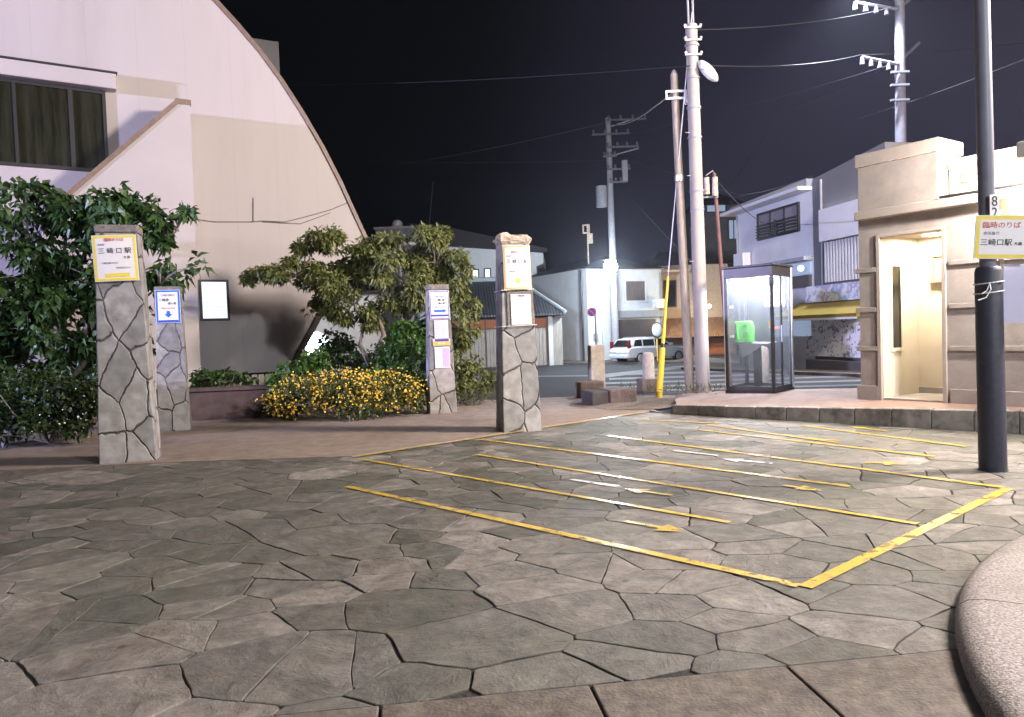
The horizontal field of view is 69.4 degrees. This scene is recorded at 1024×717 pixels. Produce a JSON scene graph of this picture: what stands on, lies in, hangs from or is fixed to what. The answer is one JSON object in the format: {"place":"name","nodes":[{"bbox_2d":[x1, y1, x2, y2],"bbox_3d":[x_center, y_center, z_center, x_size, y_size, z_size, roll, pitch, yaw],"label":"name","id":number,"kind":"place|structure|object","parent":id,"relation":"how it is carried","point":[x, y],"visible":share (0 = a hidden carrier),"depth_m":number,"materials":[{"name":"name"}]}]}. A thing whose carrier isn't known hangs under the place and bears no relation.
{"place":"outdoors","nodes":[
{"label":"outdoors","id":0,"kind":"place"},
{"bbox_2d":[0,397,663,470],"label":"concrete path","id":1,"kind":"structure","parent":0,"point":[327,434],"depth_m":10.56,"materials":[{"name":"concrete"}]},
{"bbox_2d":[0,361,97,447],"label":"flowering shrub","id":2,"kind":"object","parent":1,"relation":"on","point":[54,403],"visible":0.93,"depth_m":10.37,"materials":[{"name":"green plant"}]},
{"bbox_2d":[94,225,161,463],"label":"stone pillar","id":3,"kind":"structure","parent":1,"relation":"on","point":[128,425],"depth_m":8.73,"materials":[{"name":"stone"}]},
{"bbox_2d":[91,234,139,281],"bbox_3d":[-4.649,-1.177,8.673,0.470,0.540,0.022,-5,2,-17],"label":"bus stop notice","id":4,"kind":"object","parent":3,"relation":"attached to","point":[115,257],"visible":1,"depth_m":8.67,"materials":[{"name":"paper"}]},
{"bbox_2d":[154,286,191,431],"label":"stone pillar","id":5,"kind":"structure","parent":1,"relation":"on","point":[174,409],"depth_m":11.69,"materials":[{"name":"stone"}]},
{"bbox_2d":[155,290,180,322],"bbox_3d":[-5.411,-0.819,11.640,0.360,0.520,0.013,-3,1,-18],"label":"bus stop notice","id":6,"kind":"object","parent":5,"relation":"attached to","point":[167,306],"visible":1,"depth_m":11.64,"materials":[{"name":"paper"}]},
{"bbox_2d":[156,385,276,420],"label":"planter wall","id":7,"kind":"structure","parent":1,"relation":"on","point":[222,402],"depth_m":13.17,"materials":[{"name":"concrete"}]},
{"bbox_2d":[188,366,259,387],"bbox_3d":[-5.444,0.573,14.042,1.298,0.917,0.824,-3,2,-23],"label":"garden bush","id":8,"kind":"object","parent":1,"relation":"on","point":[227,376],"visible":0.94,"depth_m":13.88,"materials":[{"name":"green plant"}]},
{"bbox_2d":[199,374,271,386],"bbox_3d":[-5.329,0.638,14.693,1.845,0.620,0.072,-3,2,-16],"label":"slat fence","id":9,"kind":"object","parent":1,"relation":"on","point":[261,377],"visible":0.08,"depth_m":14.73,"materials":[{"name":"grey wood"}]},
{"bbox_2d":[261,347,331,413],"bbox_3d":[-3.811,0.413,13.303,1.175,1.232,1.262,-1,2,25],"label":"garden bush","id":10,"kind":"object","parent":1,"relation":"on","point":[313,362],"visible":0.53,"depth_m":13.23,"materials":[{"name":"green plant"}]},
{"bbox_2d":[255,363,430,421],"bbox_3d":[-2.833,0.593,12.999,2.950,1.054,2.394,-2,2,0],"label":"flower shrub","id":11,"kind":"object","parent":1,"relation":"on","point":[368,394],"visible":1,"depth_m":12.48,"materials":[{"name":"yellow plant"}]},
{"bbox_2d":[237,221,485,374],"bbox_3d":[-2.902,-0.893,14.397,4.765,3.532,1.608,-2,2,-5],"label":"spreading tree","id":12,"kind":"object","parent":1,"relation":"on","point":[370,261],"visible":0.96,"depth_m":14.33,"materials":[{"name":"green plant"}]},
{"bbox_2d":[362,319,425,406],"bbox_3d":[-2.095,0.089,13.788,1.541,1.673,1.626,-2,2,0],"label":"garden bush","id":13,"kind":"object","parent":1,"relation":"on","point":[392,357],"visible":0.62,"depth_m":13.70,"materials":[{"name":"green plant"}]},
{"bbox_2d":[425,284,456,413],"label":"stone pillar","id":14,"kind":"structure","parent":1,"relation":"on","point":[441,394],"depth_m":12.94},
{"bbox_2d":[429,291,449,319],"bbox_3d":[-1.264,-0.929,12.894,0.345,0.500,0.010,-3,1,-18],"label":"bus stop notice","id":15,"kind":"object","parent":14,"relation":"attached to","point":[439,305],"visible":1,"depth_m":12.89,"materials":[{"name":"paper"}]},
{"bbox_2d":[434,320,448,338],"bbox_3d":[-1.232,-0.511,12.907,0.250,0.320,0.010,-3,1,-18],"label":"timetable sheet","id":16,"kind":"object","parent":14,"relation":"attached to","point":[440,328],"visible":1,"depth_m":12.90,"materials":[{"name":"white paper"}]},
{"bbox_2d":[433,338,449,345],"bbox_3d":[-1.228,-0.286,12.909,0.310,0.120,0.011,-3,1,-18],"label":"notice strip","id":17,"kind":"object","parent":14,"relation":"attached to","point":[439,342],"visible":1,"depth_m":12.90,"materials":[{"name":"paper"}]},
{"bbox_2d":[434,346,450,367],"bbox_3d":[-1.213,-0.021,12.916,0.270,0.370,0.010,-3,1,-18],"label":"timetable sheet","id":18,"kind":"object","parent":14,"relation":"attached to","point":[442,357],"visible":1,"depth_m":12.91,"materials":[{"name":"paper"}]},
{"bbox_2d":[454,354,495,399],"bbox_3d":[-0.703,0.365,14.743,1.166,0.958,1.183,-2,2,0],"label":"garden bush","id":19,"kind":"object","parent":1,"relation":"on","point":[464,371],"visible":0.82,"depth_m":14.65,"materials":[{"name":"green plant"}]},
{"bbox_2d":[492,232,540,432],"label":"stone pillar","id":20,"kind":"structure","parent":1,"relation":"on","point":[517,398],"depth_m":10.25,"materials":[{"name":"stone"}]},
{"bbox_2d":[502,245,530,289],"bbox_3d":[0.072,-1.252,10.182,0.390,0.600,0.041,-3,1,-17],"label":"bus stop notice","id":21,"kind":"object","parent":20,"relation":"attached to","point":[516,267],"visible":1,"depth_m":10.16,"materials":[{"name":"paper"}]},
{"bbox_2d":[506,291,533,325],"bbox_3d":[0.115,-0.695,10.227,0.380,0.470,0.012,-3,1,-17],"label":"timetable case","id":22,"kind":"object","parent":20,"relation":"attached to","point":[508,293],"visible":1,"depth_m":10.19,"materials":[{"name":"metal"}]},
{"bbox_2d":[510,294,531,324],"bbox_3d":[0.126,-0.680,10.215,0.290,0.420,0.011,-3,1,-17],"label":"timetable sheet","id":23,"kind":"object","parent":22,"relation":"attached to","point":[520,309],"visible":1,"depth_m":10.21,"materials":[{"name":"white paper"}]},
{"bbox_2d":[575,380,603,397],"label":"stone block","id":24,"kind":"structure","parent":1,"relation":"on","point":[587,385],"depth_m":14.85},
{"bbox_2d":[581,387,635,405],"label":"stone block","id":25,"kind":"structure","parent":1,"relation":"on","point":[593,397],"depth_m":13.28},
{"bbox_2d":[570,394,680,409],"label":"gravel bank","id":26,"kind":"structure","parent":1,"relation":"on","point":[650,401],"depth_m":13.09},
{"bbox_2d":[456,380,726,405],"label":"grass","id":27,"kind":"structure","parent":26,"relation":"on","point":[480,396],"depth_m":14.10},
{"bbox_2d":[665,70,694,392],"bbox_3d":[3.264,-2.381,14.108,0.523,6.200,0.230,-2,2,11],"label":"utility pole","id":28,"kind":"object","parent":26,"relation":"on","point":[674,98],"visible":0.8,"depth_m":14.06,"materials":[{"name":"brown wood"}]},
{"bbox_2d":[683,0,709,392],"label":"utility pole","id":29,"kind":"object","parent":26,"relation":"on","point":[699,298],"visible":0.98,"depth_m":13.87,"materials":[{"name":"concrete"}]},
{"bbox_2d":[287,65,689,84],"bbox_3d":[-5.625,-8.260,21.504,23.978,5.948,0.018,0,3,43],"label":"overhead wire","id":30,"kind":"object","parent":29,"relation":"attached to","point":[498,78],"visible":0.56,"depth_m":16.49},
{"bbox_2d":[655,12,692,397],"bbox_3d":[3.002,-2.783,13.796,0.665,7.265,0.703,0,3,39],"label":"guy wire","id":31,"kind":"object","parent":29,"relation":"attached to","point":[660,376],"visible":0.93,"depth_m":13.99,"materials":[{"name":"yellow plastic"}]},
{"bbox_2d":[697,60,717,81],"bbox_3d":[3.597,-5.347,13.760,0.477,0.409,0.258,-2,2,0],"label":"street lamp","id":32,"kind":"object","parent":29,"relation":"attached to","point":[707,70],"visible":1,"depth_m":13.68,"materials":[{"name":"plastic"}]},
{"bbox_2d":[697,5,898,29],"bbox_3d":[7.599,-8.478,18.236,0.022,4.065,12.486,0,3,44],"label":"overhead wire","id":33,"kind":"object","parent":29,"relation":"attached to","point":[792,24],"visible":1,"depth_m":16.92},
{"bbox_2d":[711,42,1023,66],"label":"overhead wire","id":34,"kind":"object","parent":29,"relation":"attached to","point":[843,58],"visible":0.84,"depth_m":20.21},
{"bbox_2d":[373,220,422,365],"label":"rooftop hut","id":35,"kind":"object","parent":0,"point":[398,226],"visible":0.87,"depth_m":47.85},
{"bbox_2d":[0,387,1023,716],"bbox_3d":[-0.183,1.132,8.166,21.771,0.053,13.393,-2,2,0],"label":"flagstone paving","id":36,"kind":"structure","parent":0,"point":[102,636],"depth_m":4.45,"materials":[{"name":"stone"}]},
{"bbox_2d":[354,411,647,456],"bbox_3d":[0.195,1.000,10.319,5.366,0.001,0.057,-4,3,-41],"label":"painted line","id":37,"kind":"object","parent":36,"relation":"on","point":[490,435],"visible":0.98,"depth_m":9.77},
{"bbox_2d":[360,459,730,522],"bbox_3d":[-0.095,1.147,6.824,4.591,0.001,0.062,0,3,45],"label":"painted line","id":38,"kind":"object","parent":36,"relation":"on","point":[669,511],"visible":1,"depth_m":6.25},
{"bbox_2d":[346,486,800,586],"bbox_3d":[-0.013,1.196,5.416,4.292,0.001,0.072,0,3,45],"label":"painted line","id":39,"kind":"object","parent":36,"relation":"on","point":[727,569],"visible":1,"depth_m":4.83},
{"bbox_2d":[269,649,985,716],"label":"concrete strip","id":40,"kind":"object","parent":36,"relation":"on","point":[931,684],"visible":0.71,"depth_m":2.78,"materials":[{"name":"concrete"}]},
{"bbox_2d":[628,489,672,495],"bbox_3d":[1.143,1.125,6.239,0.183,0.001,0.448,-3,2,-33],"label":"painted arrow","id":41,"kind":"object","parent":36,"relation":"on","point":[642,490],"visible":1,"depth_m":6.26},
{"bbox_2d":[623,520,681,531],"bbox_3d":[1.005,1.169,5.170,0.185,0.001,0.491,-3,3,-34],"label":"painted arrow","id":42,"kind":"object","parent":36,"relation":"on","point":[668,527],"visible":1,"depth_m":5.14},
{"bbox_2d":[482,439,851,486],"bbox_3d":[1.219,1.061,7.917,0.072,0.001,4.716,-4,3,-43],"label":"painted line","id":43,"kind":"object","parent":36,"relation":"on","point":[680,464],"visible":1,"depth_m":7.36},
{"bbox_2d":[476,454,919,523],"bbox_3d":[1.172,1.106,6.738,0.061,0.001,4.683,-4,3,-42],"label":"painted line","id":44,"kind":"object","parent":36,"relation":"on","point":[867,515],"visible":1,"depth_m":6.04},
{"bbox_2d":[703,170,731,384],"bbox_3d":[4.173,-1.544,15.090,0.599,4.551,0.222,-2,2,0],"label":"red pole","id":45,"kind":"object","parent":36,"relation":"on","point":[714,187],"visible":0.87,"depth_m":15.08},
{"bbox_2d":[761,346,768,382],"bbox_3d":[5.109,0.206,15.153,0.300,0.922,0.300,-2,2,-8],"label":"stone bollard","id":46,"kind":"object","parent":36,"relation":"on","point":[765,364],"visible":0.4,"depth_m":15.02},
{"bbox_2d":[706,424,836,442],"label":"painted line","id":47,"kind":"object","parent":36,"relation":"on","point":[772,433],"visible":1,"depth_m":9.28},
{"bbox_2d":[608,435,1004,487],"bbox_3d":[2.603,1.018,7.786,0.071,0.001,4.538,-4,3,-37],"label":"painted line","id":48,"kind":"object","parent":36,"relation":"on","point":[820,463],"visible":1,"depth_m":7.15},
{"bbox_2d":[697,429,932,456],"bbox_3d":[3.340,0.961,8.629,0.072,0.001,3.033,-3,3,-35],"label":"painted line","id":49,"kind":"object","parent":36,"relation":"on","point":[820,443],"visible":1,"depth_m":8.39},
{"bbox_2d":[672,404,1023,433],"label":"kerb","id":50,"kind":"structure","parent":36,"relation":"on","point":[953,419],"depth_m":9.79,"materials":[{"name":"concrete"}]},
{"bbox_2d":[675,388,1023,409],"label":"raised walk","id":51,"kind":"structure","parent":36,"relation":"on","point":[838,397],"depth_m":11.66,"materials":[{"name":"concrete"}]},
{"bbox_2d":[721,263,793,392],"bbox_3d":[4.512,-0.516,13.529,0.955,2.330,0.950,0,3,41],"label":"telephone booth","id":52,"kind":"object","parent":51,"relation":"on","point":[774,296],"visible":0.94,"depth_m":13.47,"materials":[{"name":"metal"}]},
{"bbox_2d":[735,321,754,342],"bbox_3d":[4.305,-0.492,13.710,0.300,0.400,0.286,-1,3,33],"label":"public telephone","id":53,"kind":"object","parent":52,"relation":"on","point":[744,331],"visible":1,"depth_m":13.64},
{"bbox_2d":[854,137,1023,406],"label":"station building","id":54,"kind":"structure","parent":51,"relation":"on","point":[915,215],"depth_m":10.65,"materials":[{"name":"beige concrete"}]},
{"bbox_2d":[1016,141,1023,158],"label":"eave floodlight","id":55,"kind":"object","parent":54,"relation":"attached to","point":[1019,149],"visible":1,"depth_m":8.56,"materials":[{"name":"beige"}]},
{"bbox_2d":[801,425,964,446],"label":"painted line","id":56,"kind":"object","parent":36,"relation":"on","point":[885,436],"visible":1,"depth_m":8.73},
{"bbox_2d":[799,487,1011,587],"bbox_3d":[2.756,1.118,4.907,3.182,0.001,0.077,-4,3,-40],"label":"painted line","id":57,"kind":"object","parent":36,"relation":"on","point":[840,569],"visible":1,"depth_m":4.58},
{"bbox_2d":[955,535,1023,716],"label":"round planter","id":58,"kind":"object","parent":36,"relation":"on","point":[989,623],"visible":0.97,"depth_m":3.06,"materials":[{"name":"rough concrete"}]},
{"bbox_2d":[973,0,1008,472],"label":"lamp post","id":59,"kind":"object","parent":36,"relation":"on","point":[991,387],"visible":1,"depth_m":6.54,"materials":[{"name":"metal"}]},
{"bbox_2d":[973,280,1004,300],"bbox_3d":[4.221,-0.751,6.592,0.314,0.472,0.277,-2,2,0],"label":"tie string","id":60,"kind":"object","parent":59,"relation":"attached to","point":[986,292],"visible":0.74,"depth_m":6.50,"materials":[{"name":"plastic"}]},
{"bbox_2d":[989,195,998,214],"bbox_3d":[4.238,-1.328,6.503,0.090,0.220,0.011,-2,2,-8],"label":"number plate","id":61,"kind":"object","parent":59,"relation":"attached to","point":[993,204],"visible":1,"depth_m":6.50,"materials":[{"name":"paper"}]},
{"bbox_2d":[973,215,1023,258],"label":"bus stop sign","id":62,"kind":"object","parent":59,"relation":"attached to","point":[998,236],"visible":1,"depth_m":6.49,"materials":[{"name":"paper"}]},
{"bbox_2d":[998,259,1023,322],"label":"blank board","id":63,"kind":"object","parent":59,"relation":"attached to","point":[1013,288],"visible":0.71,"depth_m":6.56,"materials":[{"name":"white wood"}]},
{"bbox_2d":[294,351,860,401],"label":"ground","id":64,"kind":"structure","parent":0,"point":[549,387],"depth_m":22.69,"materials":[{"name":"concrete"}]},
{"bbox_2d":[0,176,216,420],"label":"broadleaf tree","id":65,"kind":"object","parent":64,"relation":"on","point":[42,305],"visible":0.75,"depth_m":12.23,"materials":[{"name":"green plant"}]},
{"bbox_2d":[0,0,367,414],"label":"curved white building","id":66,"kind":"structure","parent":64,"relation":"on","point":[171,104],"depth_m":15.77,"materials":[{"name":"paint"}]},
{"bbox_2d":[0,78,108,171],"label":"window","id":67,"kind":"structure","parent":66,"relation":"in","point":[42,125],"depth_m":14.48,"materials":[{"name":"glass"}]},
{"bbox_2d":[198,279,229,320],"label":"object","id":68,"kind":"structure","parent":66,"relation":"in","point":[213,294],"depth_m":16.13,"materials":[{"name":"metal"}]},
{"bbox_2d":[253,38,279,73],"bbox_3d":[-6.911,-7.601,20.683,0.807,2.337,0.760,-3,2,-28],"label":"rooftop box","id":69,"kind":"object","parent":66,"relation":"on","point":[270,49],"visible":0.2,"depth_m":20.42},
{"bbox_2d":[275,330,341,383],"bbox_3d":[-6.728,0.028,23.178,1.800,1.914,3.500,-2,2,10],"label":"parked van","id":70,"kind":"object","parent":64,"relation":"on","point":[312,344],"visible":0.02,"depth_m":23.21,"materials":[{"name":"paint"}]},
{"bbox_2d":[316,290,388,380],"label":"white shed","id":71,"kind":"structure","parent":64,"relation":"on","point":[368,340],"depth_m":27.52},
{"bbox_2d":[303,327,425,407],"bbox_3d":[-2.998,0.249,14.974,2.570,1.855,2.436,-2,2,0],"label":"garden bush","id":72,"kind":"object","parent":64,"relation":"on","point":[345,345],"visible":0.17,"depth_m":15.37,"materials":[{"name":"green plant"}]},
{"bbox_2d":[398,241,415,366],"bbox_3d":[-3.321,-1.453,24.079,0.597,4.680,0.400,-2,2,0],"label":"lane lamp","id":73,"kind":"object","parent":64,"relation":"on","point":[404,244],"visible":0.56,"depth_m":23.87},
{"bbox_2d":[409,223,548,285],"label":"white back building","id":74,"kind":"structure","parent":64,"relation":"on","point":[481,248],"depth_m":51.27,"materials":[{"name":"metal"}]},
{"bbox_2d":[417,277,566,368],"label":"tiled house","id":75,"kind":"structure","parent":64,"relation":"on","point":[548,338],"depth_m":42.95,"materials":[{"name":"tile"}]},
{"bbox_2d":[471,330,485,367],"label":"board door","id":76,"kind":"structure","parent":75,"relation":"in","point":[477,346],"depth_m":42.69,"materials":[{"name":"white wood"}]},
{"bbox_2d":[486,329,495,366],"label":"board door","id":77,"kind":"structure","parent":75,"relation":"in","point":[491,335],"depth_m":42.75,"materials":[{"name":"white wood"}]},
{"bbox_2d":[535,328,546,364],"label":"board door","id":78,"kind":"structure","parent":75,"relation":"in","point":[541,355],"depth_m":43.00,"materials":[{"name":"white wood"}]},
{"bbox_2d":[587,308,596,344],"bbox_3d":[2.226,-0.325,20.401,0.250,2.157,0.091,-2,2,0],"label":"round road sign","id":79,"kind":"object","parent":64,"relation":"on","point":[591,312],"visible":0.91,"depth_m":20.34,"materials":[{"name":"red"}]},
{"bbox_2d":[587,345,604,387],"bbox_3d":[2.034,0.206,17.846,0.340,1.062,0.340,-2,2,-8],"label":"stone bollard","id":80,"kind":"object","parent":64,"relation":"on","point":[596,364],"visible":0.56,"depth_m":17.68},
{"bbox_2d":[531,256,669,360],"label":"white house","id":81,"kind":"structure","parent":64,"relation":"on","point":[576,290],"depth_m":46.34,"materials":[{"name":"paint"}]},
{"bbox_2d":[582,224,592,263],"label":"rooftop antenna","id":82,"kind":"object","parent":81,"relation":"on","point":[589,237],"visible":0.92,"depth_m":45.67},
{"bbox_2d":[623,279,646,302],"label":"window","id":83,"kind":"structure","parent":81,"relation":"in","point":[635,290],"depth_m":46.44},
{"bbox_2d":[592,114,646,360],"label":"utility pole","id":84,"kind":"object","parent":64,"relation":"on","point":[604,193],"visible":0.96,"depth_m":43.12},
{"bbox_2d":[331,158,600,162],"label":"overhead wire","id":85,"kind":"object","parent":84,"relation":"attached to","point":[472,162],"visible":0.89,"depth_m":46.25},
{"bbox_2d":[396,89,675,164],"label":"overhead wire","id":86,"kind":"object","parent":84,"relation":"attached to","point":[668,95],"visible":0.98,"depth_m":43.81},
{"bbox_2d":[603,259,616,272],"bbox_3d":[5.325,-5.216,41.599,0.720,1.090,3.744,-2,2,0],"label":"street light","id":87,"kind":"object","parent":84,"relation":"attached to","point":[610,265],"visible":1,"depth_m":39.86,"materials":[{"name":"grey"}]},
{"bbox_2d":[618,66,885,134],"bbox_3d":[7.540,-11.067,32.768,2.622,3.528,21.852,-3,2,-16],"label":"overhead wire","id":88,"kind":"object","parent":84,"relation":"attached to","point":[765,100],"visible":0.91,"depth_m":26.54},
{"bbox_2d":[609,336,682,361],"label":"parked car","id":89,"kind":"object","parent":64,"relation":"on","point":[626,348],"visible":0.78,"depth_m":41.99,"materials":[{"name":"paint"}]},
{"bbox_2d":[636,352,656,392],"bbox_3d":[3.011,0.308,16.328,0.440,0.901,0.440,-2,2,-8],"label":"stone bollard","id":90,"kind":"object","parent":64,"relation":"on","point":[648,374],"visible":0.78,"depth_m":16.20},
{"bbox_2d":[605,365,694,377],"bbox_3d":[6.001,0.485,31.404,1.481,0.350,14.568,-1,2,30],"label":"road marking","id":91,"kind":"object","parent":64,"relation":"on","point":[634,372],"depth_m":29.43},
{"bbox_2d":[651,322,662,360],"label":"traffic mirror","id":92,"kind":"object","parent":64,"relation":"on","point":[656,329],"visible":0.97,"depth_m":42.02,"materials":[{"name":"mirror"}]},
{"bbox_2d":[642,251,735,354],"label":"warm lit house","id":93,"kind":"structure","parent":64,"relation":"on","point":[673,333],"depth_m":50.15,"materials":[{"name":"paint"}]},
{"bbox_2d":[663,280,676,307],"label":"window","id":94,"kind":"structure","parent":93,"relation":"in","point":[672,290],"depth_m":50.14,"materials":[{"name":"black glass"}]},
{"bbox_2d":[708,338,730,353],"bbox_3d":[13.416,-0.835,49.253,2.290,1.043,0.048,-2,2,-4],"label":"sliding door","id":95,"kind":"structure","parent":93,"relation":"in","point":[716,345],"depth_m":49.25,"materials":[{"name":"orange wood"}]},
{"bbox_2d":[609,374,788,379],"bbox_3d":[7.199,0.526,23.454,8.182,0.062,1.346,-2,2,7],"label":"crossing stripe","id":96,"kind":"object","parent":64,"relation":"on","point":[683,376],"visible":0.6,"depth_m":23.61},
{"bbox_2d":[605,376,840,383],"bbox_3d":[6.228,0.591,20.598,7.370,0.052,1.046,-2,2,9],"label":"crossing stripe","id":97,"kind":"object","parent":64,"relation":"on","point":[732,379],"visible":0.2,"depth_m":20.63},
{"bbox_2d":[610,380,860,387],"bbox_3d":[5.487,0.638,18.424,6.730,0.044,0.835,-2,2,8],"label":"crossing stripe","id":98,"kind":"object","parent":64,"relation":"on","point":[769,382],"depth_m":18.36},
{"bbox_2d":[664,384,860,390],"bbox_3d":[4.889,0.676,16.665,6.215,0.038,0.682,-2,2,8],"label":"crossing stripe","id":99,"kind":"object","parent":64,"relation":"on","point":[794,386],"depth_m":16.49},
{"bbox_2d":[720,179,815,368],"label":"balcony house","id":100,"kind":"structure","parent":64,"relation":"on","point":[782,233],"depth_m":25.55,"materials":[{"name":"paint"}]},
{"bbox_2d":[756,202,800,240],"bbox_3d":[9.172,-4.706,25.564,0.090,0.967,2.545,-2,2,-12],"label":"window","id":101,"kind":"structure","parent":100,"relation":"in","point":[793,209],"depth_m":25.40,"materials":[{"name":"metal"}]},
{"bbox_2d":[753,262,811,280],"bbox_3d":[9.258,-2.973,25.538,0.058,0.363,3.482,-2,2,-12],"label":"lower window","id":102,"kind":"structure","parent":100,"relation":"in","point":[807,266],"depth_m":24.27,"materials":[{"name":"blue"}]},
{"bbox_2d":[769,317,810,335],"bbox_3d":[9.428,-1.094,25.118,0.058,0.664,2.482,-2,2,-12],"label":"shop window","id":103,"kind":"structure","parent":100,"relation":"in","point":[799,327],"depth_m":24.75,"materials":[{"name":"blue"}]},
{"bbox_2d":[775,142,912,370],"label":"grey shop","id":104,"kind":"structure","parent":64,"relation":"on","point":[827,309],"depth_m":22.44,"materials":[{"name":"paint"}]},
{"bbox_2d":[853,0,920,141],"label":"utility pole","id":105,"kind":"object","parent":64,"relation":"on","point":[900,84],"visible":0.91,"depth_m":22.56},
{"bbox_2d":[720,67,885,199],"bbox_3d":[14.020,-11.544,39.086,0.633,3.447,33.228,-2,2,7],"label":"overhead wire","id":106,"kind":"object","parent":105,"relation":"attached to","point":[802,104],"visible":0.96,"depth_m":33.66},
{"bbox_2d":[860,59,1023,117],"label":"overhead wire","id":107,"kind":"object","parent":105,"relation":"attached to","point":[944,89],"visible":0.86,"depth_m":22.85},
{"bbox_2d":[219,0,1023,346],"label":"sky","id":108,"kind":"structure","parent":0,"point":[357,43],"materials":[{"name":"black"}]},
{"bbox_2d":[563,355,738,365],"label":"pavement","id":109,"kind":"structure","parent":0,"point":[712,361],"depth_m":41.74,"materials":[{"name":"concrete"}]},
{"bbox_2d":[674,193,743,350],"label":"house","id":110,"kind":"structure","parent":0,"point":[728,232],"depth_m":55.74,"materials":[{"name":"metal"}]},
{"bbox_2d":[706,201,726,212],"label":"window","id":111,"kind":"structure","parent":110,"relation":"in","point":[711,208],"depth_m":55.60,"materials":[{"name":"glass"}]},
{"bbox_2d":[728,219,735,239],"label":"window","id":112,"kind":"structure","parent":110,"relation":"in","point":[731,222],"depth_m":55.66,"materials":[{"name":"glass"}]},
{"bbox_2d":[681,366,860,376],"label":"street pavement","id":113,"kind":"structure","parent":0,"point":[813,372],"depth_m":22.42,"materials":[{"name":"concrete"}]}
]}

